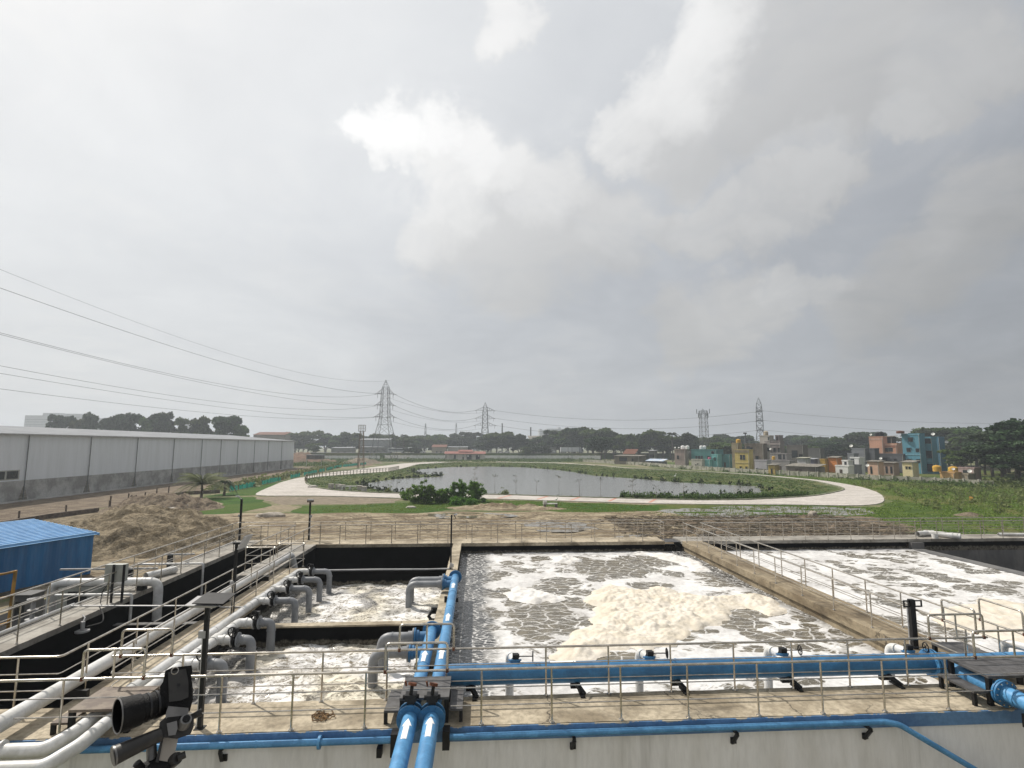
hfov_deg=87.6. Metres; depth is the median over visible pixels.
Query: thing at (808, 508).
grass tufts
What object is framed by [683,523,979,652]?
handrail
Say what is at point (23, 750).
pipe
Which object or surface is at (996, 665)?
step platform
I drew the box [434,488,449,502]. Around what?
bush
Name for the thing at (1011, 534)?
pipe offcut
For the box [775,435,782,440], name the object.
house
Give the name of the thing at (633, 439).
tree
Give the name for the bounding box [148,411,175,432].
tree
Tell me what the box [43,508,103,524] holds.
dirt track
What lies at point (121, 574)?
control cabinet
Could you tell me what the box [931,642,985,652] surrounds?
step platform
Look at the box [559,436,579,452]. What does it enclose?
tree
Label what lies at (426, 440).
tree
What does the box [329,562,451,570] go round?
conduit
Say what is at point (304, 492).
path
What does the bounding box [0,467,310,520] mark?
dirt track
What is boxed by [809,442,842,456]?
tree
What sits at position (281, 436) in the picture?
house
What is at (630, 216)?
sky
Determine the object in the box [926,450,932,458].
window
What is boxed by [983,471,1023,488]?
scrub
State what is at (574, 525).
puddle water
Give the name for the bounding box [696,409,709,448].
telecom tower
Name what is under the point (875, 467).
house
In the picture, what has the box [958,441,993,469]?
tree
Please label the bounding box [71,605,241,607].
conduit
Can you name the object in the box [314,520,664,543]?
handrail
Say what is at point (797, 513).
lawn
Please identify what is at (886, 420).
power cable
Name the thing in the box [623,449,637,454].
house
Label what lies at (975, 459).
tree
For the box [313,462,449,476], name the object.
path
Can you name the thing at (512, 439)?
tree
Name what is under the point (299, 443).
tree
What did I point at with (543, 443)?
tree
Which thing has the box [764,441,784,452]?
house
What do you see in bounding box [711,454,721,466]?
house
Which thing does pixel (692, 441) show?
tree
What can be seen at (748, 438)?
tree
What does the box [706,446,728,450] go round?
tree
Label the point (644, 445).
tree
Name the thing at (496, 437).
tree
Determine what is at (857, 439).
tree
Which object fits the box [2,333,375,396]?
power cable
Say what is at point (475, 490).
bush
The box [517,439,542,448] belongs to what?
tree
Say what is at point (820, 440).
tree
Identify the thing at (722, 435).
tree
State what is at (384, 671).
handrail
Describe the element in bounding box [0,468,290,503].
kerb
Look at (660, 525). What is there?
handrail
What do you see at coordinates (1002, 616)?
foam
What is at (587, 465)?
bank vegetation
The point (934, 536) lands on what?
pipe offcut
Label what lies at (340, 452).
highway
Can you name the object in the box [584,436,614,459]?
tree
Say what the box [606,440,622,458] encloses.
tree
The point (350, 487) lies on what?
garden bench
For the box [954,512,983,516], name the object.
earth mound
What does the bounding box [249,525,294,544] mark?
handrail
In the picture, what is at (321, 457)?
guard hut
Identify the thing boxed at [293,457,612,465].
scrub
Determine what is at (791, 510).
marsh water
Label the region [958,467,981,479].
house
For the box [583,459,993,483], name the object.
boundary wall
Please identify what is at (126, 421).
tree
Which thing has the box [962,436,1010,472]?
tree
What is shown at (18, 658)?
handrail
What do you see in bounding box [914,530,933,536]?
pipe offcut
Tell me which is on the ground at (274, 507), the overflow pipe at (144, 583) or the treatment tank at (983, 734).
the treatment tank at (983, 734)
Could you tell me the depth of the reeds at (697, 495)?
87.84 m
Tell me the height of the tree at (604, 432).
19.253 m
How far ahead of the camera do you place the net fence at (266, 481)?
129.14 m
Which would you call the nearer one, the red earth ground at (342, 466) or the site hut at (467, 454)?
the red earth ground at (342, 466)
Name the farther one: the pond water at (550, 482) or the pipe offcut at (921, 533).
the pond water at (550, 482)
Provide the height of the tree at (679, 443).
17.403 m
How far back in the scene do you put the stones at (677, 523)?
55.77 m
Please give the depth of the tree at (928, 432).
235.75 m
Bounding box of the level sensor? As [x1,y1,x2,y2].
[74,606,103,633]
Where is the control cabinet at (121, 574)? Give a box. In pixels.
[100,563,128,604]
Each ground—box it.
[0,447,1023,614]
[32,511,697,591]
[293,461,379,466]
[445,502,565,510]
[614,515,926,538]
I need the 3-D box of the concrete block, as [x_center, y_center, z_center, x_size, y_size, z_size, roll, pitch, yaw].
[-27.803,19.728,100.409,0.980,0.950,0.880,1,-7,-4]
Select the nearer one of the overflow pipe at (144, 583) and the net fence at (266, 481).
the overflow pipe at (144, 583)
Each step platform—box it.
[50,686,159,734]
[384,676,463,723]
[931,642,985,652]
[937,657,1023,705]
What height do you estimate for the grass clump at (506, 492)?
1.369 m
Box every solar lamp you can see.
[184,592,235,730]
[228,534,252,615]
[235,496,242,539]
[307,499,313,539]
[449,514,456,569]
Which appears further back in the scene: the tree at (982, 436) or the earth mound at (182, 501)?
the tree at (982, 436)
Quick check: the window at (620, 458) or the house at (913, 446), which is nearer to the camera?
the house at (913, 446)
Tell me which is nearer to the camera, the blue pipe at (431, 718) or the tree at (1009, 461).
the blue pipe at (431, 718)
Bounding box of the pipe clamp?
[427,607,437,619]
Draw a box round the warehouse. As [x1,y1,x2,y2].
[0,426,293,501]
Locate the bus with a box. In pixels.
[388,448,404,452]
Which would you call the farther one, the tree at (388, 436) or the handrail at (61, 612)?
the tree at (388, 436)
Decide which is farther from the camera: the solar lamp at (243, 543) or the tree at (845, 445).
the tree at (845, 445)
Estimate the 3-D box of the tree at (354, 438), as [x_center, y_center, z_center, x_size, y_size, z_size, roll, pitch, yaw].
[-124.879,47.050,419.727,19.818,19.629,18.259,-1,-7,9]
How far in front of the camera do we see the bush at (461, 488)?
80.64 m
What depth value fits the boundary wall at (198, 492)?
93.86 m
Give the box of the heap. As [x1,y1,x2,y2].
[255,512,285,517]
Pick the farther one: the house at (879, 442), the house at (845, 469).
the house at (879, 442)
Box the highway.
[294,452,688,453]
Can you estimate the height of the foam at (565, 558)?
0.233 m
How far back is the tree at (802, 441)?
371.51 m
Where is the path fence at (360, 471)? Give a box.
[305,466,396,482]
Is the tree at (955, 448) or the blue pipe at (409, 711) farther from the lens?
the tree at (955, 448)
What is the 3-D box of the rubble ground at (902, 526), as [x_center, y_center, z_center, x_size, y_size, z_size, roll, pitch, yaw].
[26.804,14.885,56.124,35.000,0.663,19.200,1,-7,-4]
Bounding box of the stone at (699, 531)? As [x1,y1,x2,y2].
[695,528,715,536]
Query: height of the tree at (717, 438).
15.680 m
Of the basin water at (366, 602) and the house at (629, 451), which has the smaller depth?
the basin water at (366, 602)
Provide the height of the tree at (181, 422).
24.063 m
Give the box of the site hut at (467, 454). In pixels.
[444,450,485,459]
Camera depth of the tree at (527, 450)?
341.86 m
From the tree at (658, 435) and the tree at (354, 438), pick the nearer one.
the tree at (658, 435)
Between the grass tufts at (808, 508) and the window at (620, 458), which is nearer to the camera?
the grass tufts at (808, 508)
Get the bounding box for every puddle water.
[426,513,516,517]
[524,522,598,531]
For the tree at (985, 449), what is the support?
on the meadow
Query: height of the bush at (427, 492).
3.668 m
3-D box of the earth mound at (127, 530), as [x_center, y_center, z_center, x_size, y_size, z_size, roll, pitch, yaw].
[-32.490,12.294,47.172,20.731,3.458,18.989,1,-7,-4]
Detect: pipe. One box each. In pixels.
[0,541,235,634]
[0,552,297,732]
[0,563,331,759]
[0,610,275,767]
[45,577,162,620]
[49,719,976,767]
[54,590,132,620]
[139,560,203,595]
[367,621,440,767]
[405,570,461,767]
[447,642,950,700]
[947,663,1023,726]
[949,639,1023,657]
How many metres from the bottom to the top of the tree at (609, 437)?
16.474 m
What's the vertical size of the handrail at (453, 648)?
1.614 m
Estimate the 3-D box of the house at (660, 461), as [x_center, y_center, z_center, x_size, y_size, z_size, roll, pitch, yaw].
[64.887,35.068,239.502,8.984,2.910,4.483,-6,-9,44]
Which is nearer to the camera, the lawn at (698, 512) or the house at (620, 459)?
the lawn at (698, 512)
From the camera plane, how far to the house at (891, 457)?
177.49 m
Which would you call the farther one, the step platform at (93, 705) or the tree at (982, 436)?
the tree at (982, 436)
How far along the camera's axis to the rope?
11.05 m
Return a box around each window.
[0,470,19,480]
[619,457,626,460]
[791,450,797,457]
[925,438,930,443]
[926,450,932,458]
[927,463,933,471]
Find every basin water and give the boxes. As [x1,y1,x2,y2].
[191,643,421,704]
[260,583,441,622]
[445,551,938,696]
[724,549,1023,651]
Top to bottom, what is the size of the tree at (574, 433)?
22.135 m
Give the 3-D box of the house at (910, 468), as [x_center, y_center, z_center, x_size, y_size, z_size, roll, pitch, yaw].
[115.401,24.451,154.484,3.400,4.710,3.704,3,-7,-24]
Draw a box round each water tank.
[932,465,941,471]
[948,466,957,471]
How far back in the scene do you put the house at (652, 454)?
264.75 m
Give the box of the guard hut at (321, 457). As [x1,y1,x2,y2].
[306,455,324,466]
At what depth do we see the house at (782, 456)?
182.74 m
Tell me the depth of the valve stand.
23.62 m
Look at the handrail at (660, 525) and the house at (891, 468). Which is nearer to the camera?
the handrail at (660, 525)
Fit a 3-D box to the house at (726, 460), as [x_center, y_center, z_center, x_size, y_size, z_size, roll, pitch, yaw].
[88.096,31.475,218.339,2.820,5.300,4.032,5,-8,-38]
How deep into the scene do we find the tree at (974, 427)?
234.84 m
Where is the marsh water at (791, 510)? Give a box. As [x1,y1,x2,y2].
[660,506,875,516]
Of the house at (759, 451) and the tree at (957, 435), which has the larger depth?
the tree at (957, 435)
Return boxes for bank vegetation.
[308,462,832,498]
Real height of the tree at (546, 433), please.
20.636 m
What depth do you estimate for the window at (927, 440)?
172.22 m
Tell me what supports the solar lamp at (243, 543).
on the treatment tank at (983, 734)
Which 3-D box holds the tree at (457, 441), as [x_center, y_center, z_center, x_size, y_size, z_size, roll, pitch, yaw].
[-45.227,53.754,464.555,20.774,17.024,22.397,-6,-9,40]
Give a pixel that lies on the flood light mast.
(360, 434)
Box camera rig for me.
[110,665,202,767]
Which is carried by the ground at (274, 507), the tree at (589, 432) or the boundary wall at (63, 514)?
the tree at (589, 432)
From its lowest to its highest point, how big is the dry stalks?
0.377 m
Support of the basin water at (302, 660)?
in the treatment tank at (983, 734)
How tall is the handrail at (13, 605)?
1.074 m
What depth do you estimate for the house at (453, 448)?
385.56 m
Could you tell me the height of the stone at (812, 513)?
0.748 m
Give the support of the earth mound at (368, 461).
on the red earth ground at (342, 466)
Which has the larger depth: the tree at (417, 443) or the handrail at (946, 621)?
the tree at (417, 443)
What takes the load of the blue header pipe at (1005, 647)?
on the treatment tank at (983, 734)
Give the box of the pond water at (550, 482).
[368,467,761,496]
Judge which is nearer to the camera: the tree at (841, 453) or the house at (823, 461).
the house at (823, 461)
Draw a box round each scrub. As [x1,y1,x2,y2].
[200,463,351,489]
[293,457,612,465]
[639,464,1000,487]
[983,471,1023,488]
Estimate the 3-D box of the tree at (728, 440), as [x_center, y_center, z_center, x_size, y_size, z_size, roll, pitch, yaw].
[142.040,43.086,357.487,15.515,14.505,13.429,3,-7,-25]
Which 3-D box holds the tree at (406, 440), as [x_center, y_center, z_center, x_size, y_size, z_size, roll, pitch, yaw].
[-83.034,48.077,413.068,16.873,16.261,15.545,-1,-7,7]
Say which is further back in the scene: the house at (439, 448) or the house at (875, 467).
the house at (439, 448)
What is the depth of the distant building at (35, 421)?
851.87 m
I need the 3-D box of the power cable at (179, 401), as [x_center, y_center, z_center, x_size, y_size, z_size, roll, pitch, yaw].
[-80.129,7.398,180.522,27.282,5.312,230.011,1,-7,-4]
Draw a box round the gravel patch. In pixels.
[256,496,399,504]
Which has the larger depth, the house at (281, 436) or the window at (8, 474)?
the house at (281, 436)
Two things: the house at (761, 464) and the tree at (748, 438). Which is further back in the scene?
the tree at (748, 438)
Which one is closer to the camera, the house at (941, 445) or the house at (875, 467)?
the house at (875, 467)
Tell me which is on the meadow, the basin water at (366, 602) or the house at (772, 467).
the house at (772, 467)
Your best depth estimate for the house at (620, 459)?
251.55 m
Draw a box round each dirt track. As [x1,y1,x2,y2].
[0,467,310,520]
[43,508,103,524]
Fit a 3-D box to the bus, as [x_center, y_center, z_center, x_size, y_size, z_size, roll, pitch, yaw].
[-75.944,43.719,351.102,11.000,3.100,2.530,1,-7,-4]
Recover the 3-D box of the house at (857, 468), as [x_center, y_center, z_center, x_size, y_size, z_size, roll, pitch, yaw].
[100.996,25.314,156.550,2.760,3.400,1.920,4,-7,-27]
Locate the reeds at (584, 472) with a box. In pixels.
[355,464,772,497]
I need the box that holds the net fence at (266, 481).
[229,462,365,490]
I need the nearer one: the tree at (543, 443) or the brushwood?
the brushwood
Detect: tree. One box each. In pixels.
[45,413,75,427]
[67,419,85,428]
[77,411,99,429]
[99,416,117,429]
[111,412,143,430]
[138,417,162,431]
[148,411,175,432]
[172,417,189,433]
[173,472,230,497]
[188,418,200,433]
[190,415,212,433]
[209,480,237,495]
[211,418,219,434]
[213,415,242,434]
[233,424,249,439]
[287,432,308,451]
[293,439,305,449]
[296,430,324,451]
[305,443,322,453]
[316,433,332,451]
[316,436,332,451]
[321,434,344,447]
[338,435,351,446]
[340,432,364,447]
[369,433,383,437]
[384,434,396,444]
[396,436,415,452]
[402,445,422,452]
[404,436,422,448]
[416,436,433,452]
[426,434,445,439]
[430,438,447,448]
[436,437,453,445]
[447,436,472,445]
[449,433,460,437]
[459,432,482,440]
[467,436,482,450]
[474,437,502,452]
[483,431,514,452]
[496,433,514,450]
[506,437,519,452]
[511,433,527,451]
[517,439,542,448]
[519,446,530,453]
[521,443,544,452]
[536,436,547,445]
[541,445,551,452]
[542,430,561,449]
[548,432,564,452]
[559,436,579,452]
[562,427,583,452]
[563,426,588,452]
[578,427,610,452]
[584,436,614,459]
[594,430,617,458]
[596,446,614,452]
[601,434,617,445]
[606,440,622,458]
[611,433,637,450]
[621,438,638,448]
[626,441,638,448]
[631,439,652,449]
[634,439,651,454]
[636,434,657,451]
[639,429,671,449]
[655,441,671,458]
[660,435,680,459]
[664,432,679,461]
[671,432,696,447]
[683,436,708,448]
[683,439,698,459]
[696,436,721,445]
[706,441,731,453]
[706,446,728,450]
[713,434,728,436]
[719,438,734,442]
[722,436,753,446]
[783,437,794,445]
[786,435,811,438]
[790,435,812,444]
[796,439,811,444]
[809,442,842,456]
[814,438,835,445]
[828,448,849,457]
[829,436,846,459]
[838,442,863,454]
[841,434,867,446]
[848,431,886,444]
[910,427,954,436]
[914,428,955,442]
[936,449,980,466]
[940,425,982,465]
[944,436,964,465]
[947,433,977,466]
[947,437,965,449]
[953,428,984,434]
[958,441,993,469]
[959,448,986,474]
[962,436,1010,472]
[963,444,1023,479]
[966,431,1005,473]
[969,429,1016,444]
[969,441,994,476]
[983,418,1023,455]
[985,454,1023,478]
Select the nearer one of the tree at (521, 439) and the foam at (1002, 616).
the foam at (1002, 616)
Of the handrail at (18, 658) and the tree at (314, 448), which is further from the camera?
the tree at (314, 448)
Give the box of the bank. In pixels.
[307,462,839,494]
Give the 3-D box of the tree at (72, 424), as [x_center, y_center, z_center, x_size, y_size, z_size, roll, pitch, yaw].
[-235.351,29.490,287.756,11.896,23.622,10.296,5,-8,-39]
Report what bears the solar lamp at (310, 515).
on the treatment tank at (983, 734)
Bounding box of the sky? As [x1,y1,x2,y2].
[0,0,1023,446]
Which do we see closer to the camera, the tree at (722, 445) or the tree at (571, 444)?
the tree at (722, 445)
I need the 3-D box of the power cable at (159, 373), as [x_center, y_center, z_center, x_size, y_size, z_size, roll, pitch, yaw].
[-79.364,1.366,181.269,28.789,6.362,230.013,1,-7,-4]
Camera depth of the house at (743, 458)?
188.31 m
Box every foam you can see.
[503,586,565,603]
[548,583,787,660]
[549,554,581,563]
[619,551,711,571]
[929,598,1023,642]
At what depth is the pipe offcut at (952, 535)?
32.94 m
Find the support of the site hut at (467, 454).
on the ground at (274, 507)
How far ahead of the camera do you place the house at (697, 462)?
204.47 m
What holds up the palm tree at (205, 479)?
on the ground at (274, 507)
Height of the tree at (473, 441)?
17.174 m
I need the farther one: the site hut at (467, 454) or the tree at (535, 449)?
the tree at (535, 449)
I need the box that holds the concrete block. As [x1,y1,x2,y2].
[361,486,366,490]
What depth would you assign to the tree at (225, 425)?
285.59 m
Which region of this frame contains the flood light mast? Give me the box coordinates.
[357,425,365,468]
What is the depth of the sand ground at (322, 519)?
55.95 m
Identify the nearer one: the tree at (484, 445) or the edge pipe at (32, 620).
the edge pipe at (32, 620)
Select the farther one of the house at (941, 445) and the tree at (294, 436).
the tree at (294, 436)
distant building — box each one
[24,413,103,429]
[538,427,566,435]
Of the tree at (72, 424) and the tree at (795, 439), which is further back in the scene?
the tree at (795, 439)
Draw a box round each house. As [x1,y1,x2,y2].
[253,432,290,440]
[331,447,355,452]
[359,438,391,452]
[360,446,384,452]
[432,445,446,452]
[448,446,467,450]
[614,455,645,463]
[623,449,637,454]
[646,459,666,463]
[649,450,657,458]
[674,449,688,465]
[691,449,723,458]
[691,459,704,466]
[705,459,712,466]
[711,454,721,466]
[722,454,731,467]
[731,443,741,467]
[734,449,753,468]
[744,443,766,468]
[754,460,771,469]
[759,435,773,459]
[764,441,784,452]
[767,463,779,474]
[769,453,791,463]
[772,460,794,470]
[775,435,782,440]
[785,463,826,472]
[786,445,807,462]
[797,457,811,463]
[808,448,824,463]
[810,458,818,463]
[820,459,828,471]
[826,456,843,472]
[835,465,853,473]
[841,460,853,464]
[847,453,858,459]
[850,457,865,474]
[851,448,868,471]
[854,464,861,473]
[866,460,885,475]
[868,436,886,452]
[868,448,879,459]
[879,453,904,472]
[884,462,899,474]
[885,443,902,453]
[887,436,895,442]
[901,433,927,473]
[901,460,920,476]
[925,437,939,473]
[937,437,946,470]
[939,471,961,478]
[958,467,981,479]
[961,473,975,479]
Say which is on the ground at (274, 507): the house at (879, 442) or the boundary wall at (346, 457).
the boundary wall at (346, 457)
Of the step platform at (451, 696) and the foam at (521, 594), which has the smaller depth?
the step platform at (451, 696)
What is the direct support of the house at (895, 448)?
on the meadow
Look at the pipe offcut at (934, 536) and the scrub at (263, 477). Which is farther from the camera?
the scrub at (263, 477)
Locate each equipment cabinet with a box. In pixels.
[12,590,46,626]
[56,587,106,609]
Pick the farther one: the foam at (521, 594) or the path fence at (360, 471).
the path fence at (360, 471)
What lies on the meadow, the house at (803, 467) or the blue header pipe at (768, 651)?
the house at (803, 467)
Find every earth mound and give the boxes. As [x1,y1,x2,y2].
[65,503,264,561]
[96,493,224,512]
[293,452,335,462]
[343,458,384,463]
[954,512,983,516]
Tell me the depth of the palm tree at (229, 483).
91.92 m
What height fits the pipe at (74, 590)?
2.010 m
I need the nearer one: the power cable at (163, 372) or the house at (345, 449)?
the power cable at (163, 372)
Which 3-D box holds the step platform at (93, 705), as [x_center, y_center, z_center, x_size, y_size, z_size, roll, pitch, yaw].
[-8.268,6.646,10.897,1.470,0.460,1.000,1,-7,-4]
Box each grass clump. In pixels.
[384,484,392,491]
[499,487,508,493]
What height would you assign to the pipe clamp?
0.500 m
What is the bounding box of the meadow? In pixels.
[644,462,1023,533]
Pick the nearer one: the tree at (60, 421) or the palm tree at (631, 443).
the tree at (60, 421)
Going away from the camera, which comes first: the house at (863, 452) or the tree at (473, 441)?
the house at (863, 452)
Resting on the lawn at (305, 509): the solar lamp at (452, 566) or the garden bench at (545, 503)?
the garden bench at (545, 503)
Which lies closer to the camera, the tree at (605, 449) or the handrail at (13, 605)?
the handrail at (13, 605)
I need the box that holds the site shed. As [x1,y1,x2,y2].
[0,519,99,596]
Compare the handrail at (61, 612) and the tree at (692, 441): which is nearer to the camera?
the handrail at (61, 612)
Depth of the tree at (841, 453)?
269.25 m
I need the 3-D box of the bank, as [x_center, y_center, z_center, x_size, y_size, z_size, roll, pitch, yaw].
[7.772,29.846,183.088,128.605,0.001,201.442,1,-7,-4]
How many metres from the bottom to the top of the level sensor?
0.541 m
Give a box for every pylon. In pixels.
[369,380,397,460]
[474,403,495,452]
[755,399,763,442]
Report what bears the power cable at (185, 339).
attached to the pylon at (380, 416)
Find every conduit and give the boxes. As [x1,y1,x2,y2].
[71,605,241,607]
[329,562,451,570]
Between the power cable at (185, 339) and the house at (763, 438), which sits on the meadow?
the house at (763, 438)
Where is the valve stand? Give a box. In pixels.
[24,597,40,621]
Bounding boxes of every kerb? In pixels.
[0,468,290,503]
[305,465,844,499]
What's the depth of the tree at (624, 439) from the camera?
340.42 m
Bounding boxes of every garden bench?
[337,486,356,489]
[543,501,557,506]
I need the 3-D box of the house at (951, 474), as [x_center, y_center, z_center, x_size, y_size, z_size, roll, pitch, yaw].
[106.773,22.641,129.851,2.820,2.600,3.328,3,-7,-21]
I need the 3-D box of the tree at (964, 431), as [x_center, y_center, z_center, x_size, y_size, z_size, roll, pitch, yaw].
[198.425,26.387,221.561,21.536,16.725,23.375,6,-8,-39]
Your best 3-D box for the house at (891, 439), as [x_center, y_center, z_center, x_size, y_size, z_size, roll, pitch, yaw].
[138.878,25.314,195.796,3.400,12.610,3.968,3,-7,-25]
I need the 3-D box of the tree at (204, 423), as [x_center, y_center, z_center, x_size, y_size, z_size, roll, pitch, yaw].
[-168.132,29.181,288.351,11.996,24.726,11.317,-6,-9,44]
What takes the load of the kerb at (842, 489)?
on the bank
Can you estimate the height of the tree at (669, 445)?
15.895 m
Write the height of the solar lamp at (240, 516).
2.593 m
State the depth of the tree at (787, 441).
408.35 m
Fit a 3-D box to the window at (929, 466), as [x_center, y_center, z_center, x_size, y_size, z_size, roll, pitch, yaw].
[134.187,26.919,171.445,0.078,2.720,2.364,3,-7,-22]
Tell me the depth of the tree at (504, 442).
393.99 m
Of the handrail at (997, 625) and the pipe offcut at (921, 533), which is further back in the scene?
the pipe offcut at (921, 533)
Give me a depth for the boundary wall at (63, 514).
63.57 m
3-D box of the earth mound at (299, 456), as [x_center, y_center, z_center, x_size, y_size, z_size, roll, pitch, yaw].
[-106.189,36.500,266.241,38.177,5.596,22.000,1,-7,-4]
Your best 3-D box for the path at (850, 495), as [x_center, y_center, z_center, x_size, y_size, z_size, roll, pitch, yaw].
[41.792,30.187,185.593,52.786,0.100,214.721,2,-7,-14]
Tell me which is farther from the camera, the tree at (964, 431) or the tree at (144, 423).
the tree at (144, 423)
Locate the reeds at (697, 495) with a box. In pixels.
[619,489,810,498]
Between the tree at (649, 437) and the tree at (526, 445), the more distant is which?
the tree at (526, 445)
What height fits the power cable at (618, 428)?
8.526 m
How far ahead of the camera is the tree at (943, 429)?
235.51 m
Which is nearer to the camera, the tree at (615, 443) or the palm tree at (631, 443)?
the palm tree at (631, 443)
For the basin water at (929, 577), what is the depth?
25.06 m
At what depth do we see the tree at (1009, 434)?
127.70 m
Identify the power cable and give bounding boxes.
[0,269,377,381]
[0,334,344,404]
[0,373,361,417]
[1,288,379,393]
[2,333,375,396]
[3,366,378,409]
[4,389,372,418]
[496,418,754,428]
[501,411,752,419]
[768,411,992,423]
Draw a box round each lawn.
[200,497,271,514]
[206,479,290,496]
[291,500,658,513]
[674,512,723,512]
[768,513,830,514]
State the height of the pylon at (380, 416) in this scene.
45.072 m
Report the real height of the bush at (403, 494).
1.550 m
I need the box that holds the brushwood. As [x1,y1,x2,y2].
[602,513,914,538]
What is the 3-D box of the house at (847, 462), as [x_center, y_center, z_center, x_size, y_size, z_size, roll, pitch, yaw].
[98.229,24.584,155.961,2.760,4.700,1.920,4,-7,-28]
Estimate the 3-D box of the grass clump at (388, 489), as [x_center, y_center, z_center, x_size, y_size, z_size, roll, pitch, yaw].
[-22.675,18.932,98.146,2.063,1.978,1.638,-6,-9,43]
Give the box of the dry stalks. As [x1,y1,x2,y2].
[319,513,601,535]
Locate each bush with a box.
[399,491,412,499]
[406,479,436,503]
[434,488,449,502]
[445,479,470,501]
[448,496,477,504]
[464,480,486,500]
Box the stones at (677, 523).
[599,515,909,538]
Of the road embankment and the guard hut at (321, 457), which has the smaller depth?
the guard hut at (321, 457)
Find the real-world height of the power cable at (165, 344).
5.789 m
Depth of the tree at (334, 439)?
415.52 m
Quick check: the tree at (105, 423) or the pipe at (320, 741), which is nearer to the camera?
the pipe at (320, 741)
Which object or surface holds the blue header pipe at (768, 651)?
on the treatment tank at (983, 734)
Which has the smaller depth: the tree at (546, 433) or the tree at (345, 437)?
the tree at (546, 433)
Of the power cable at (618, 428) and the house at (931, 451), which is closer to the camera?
the house at (931, 451)
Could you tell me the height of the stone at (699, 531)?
0.916 m
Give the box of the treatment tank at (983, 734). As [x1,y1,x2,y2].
[0,534,1023,767]
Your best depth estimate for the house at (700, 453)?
221.89 m
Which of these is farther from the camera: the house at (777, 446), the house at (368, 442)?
the house at (368, 442)
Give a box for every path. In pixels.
[256,488,788,504]
[261,476,318,490]
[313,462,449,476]
[517,462,883,505]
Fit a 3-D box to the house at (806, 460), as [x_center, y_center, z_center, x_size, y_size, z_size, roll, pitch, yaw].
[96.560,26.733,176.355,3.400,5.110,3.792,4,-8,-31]
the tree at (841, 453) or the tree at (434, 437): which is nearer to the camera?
the tree at (841, 453)
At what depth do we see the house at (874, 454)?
180.18 m
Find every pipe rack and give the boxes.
[60,567,157,577]
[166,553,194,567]
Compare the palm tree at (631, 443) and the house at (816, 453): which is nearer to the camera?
the house at (816, 453)
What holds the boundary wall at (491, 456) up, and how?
on the ground at (274, 507)
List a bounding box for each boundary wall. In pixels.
[0,508,98,521]
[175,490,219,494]
[325,456,379,458]
[385,455,600,458]
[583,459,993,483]
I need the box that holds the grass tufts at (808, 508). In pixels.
[636,505,869,517]
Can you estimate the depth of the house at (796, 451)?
205.17 m
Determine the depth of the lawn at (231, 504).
77.56 m
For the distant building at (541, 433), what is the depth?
1202.94 m
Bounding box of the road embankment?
[311,453,847,458]
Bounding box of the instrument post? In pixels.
[903,599,921,648]
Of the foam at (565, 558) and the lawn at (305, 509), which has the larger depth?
the lawn at (305, 509)
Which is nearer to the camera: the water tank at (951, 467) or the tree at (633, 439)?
the water tank at (951, 467)
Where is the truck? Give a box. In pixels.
[560,447,583,452]
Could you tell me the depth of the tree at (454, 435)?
466.93 m
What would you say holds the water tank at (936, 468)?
on the meadow
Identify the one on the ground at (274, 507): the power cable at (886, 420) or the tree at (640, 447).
the tree at (640, 447)
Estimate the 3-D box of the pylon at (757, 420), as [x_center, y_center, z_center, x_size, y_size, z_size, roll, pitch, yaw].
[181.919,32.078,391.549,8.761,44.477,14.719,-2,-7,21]
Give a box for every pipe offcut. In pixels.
[143,566,177,577]
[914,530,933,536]
[924,530,960,538]
[931,534,938,538]
[997,533,1023,535]
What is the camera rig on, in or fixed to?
on the terrace building
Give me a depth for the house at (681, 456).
227.67 m
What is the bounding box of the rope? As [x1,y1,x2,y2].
[311,708,335,721]
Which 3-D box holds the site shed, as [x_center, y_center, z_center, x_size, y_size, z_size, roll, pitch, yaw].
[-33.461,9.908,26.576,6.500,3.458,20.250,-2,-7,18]
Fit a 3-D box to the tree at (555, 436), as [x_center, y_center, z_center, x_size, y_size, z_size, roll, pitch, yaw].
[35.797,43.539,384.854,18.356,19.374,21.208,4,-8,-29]
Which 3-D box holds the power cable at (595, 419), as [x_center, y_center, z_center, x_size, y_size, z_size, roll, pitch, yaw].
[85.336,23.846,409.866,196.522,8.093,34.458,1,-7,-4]
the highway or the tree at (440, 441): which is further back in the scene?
the tree at (440, 441)
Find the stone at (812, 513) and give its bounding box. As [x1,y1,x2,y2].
[808,511,816,515]
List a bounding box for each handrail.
[0,522,237,627]
[0,525,248,644]
[0,525,295,707]
[0,629,1023,733]
[110,525,314,686]
[111,613,988,704]
[237,517,1023,540]
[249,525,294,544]
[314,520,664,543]
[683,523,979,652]
[700,522,1023,651]
[701,520,1023,540]
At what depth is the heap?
62.42 m

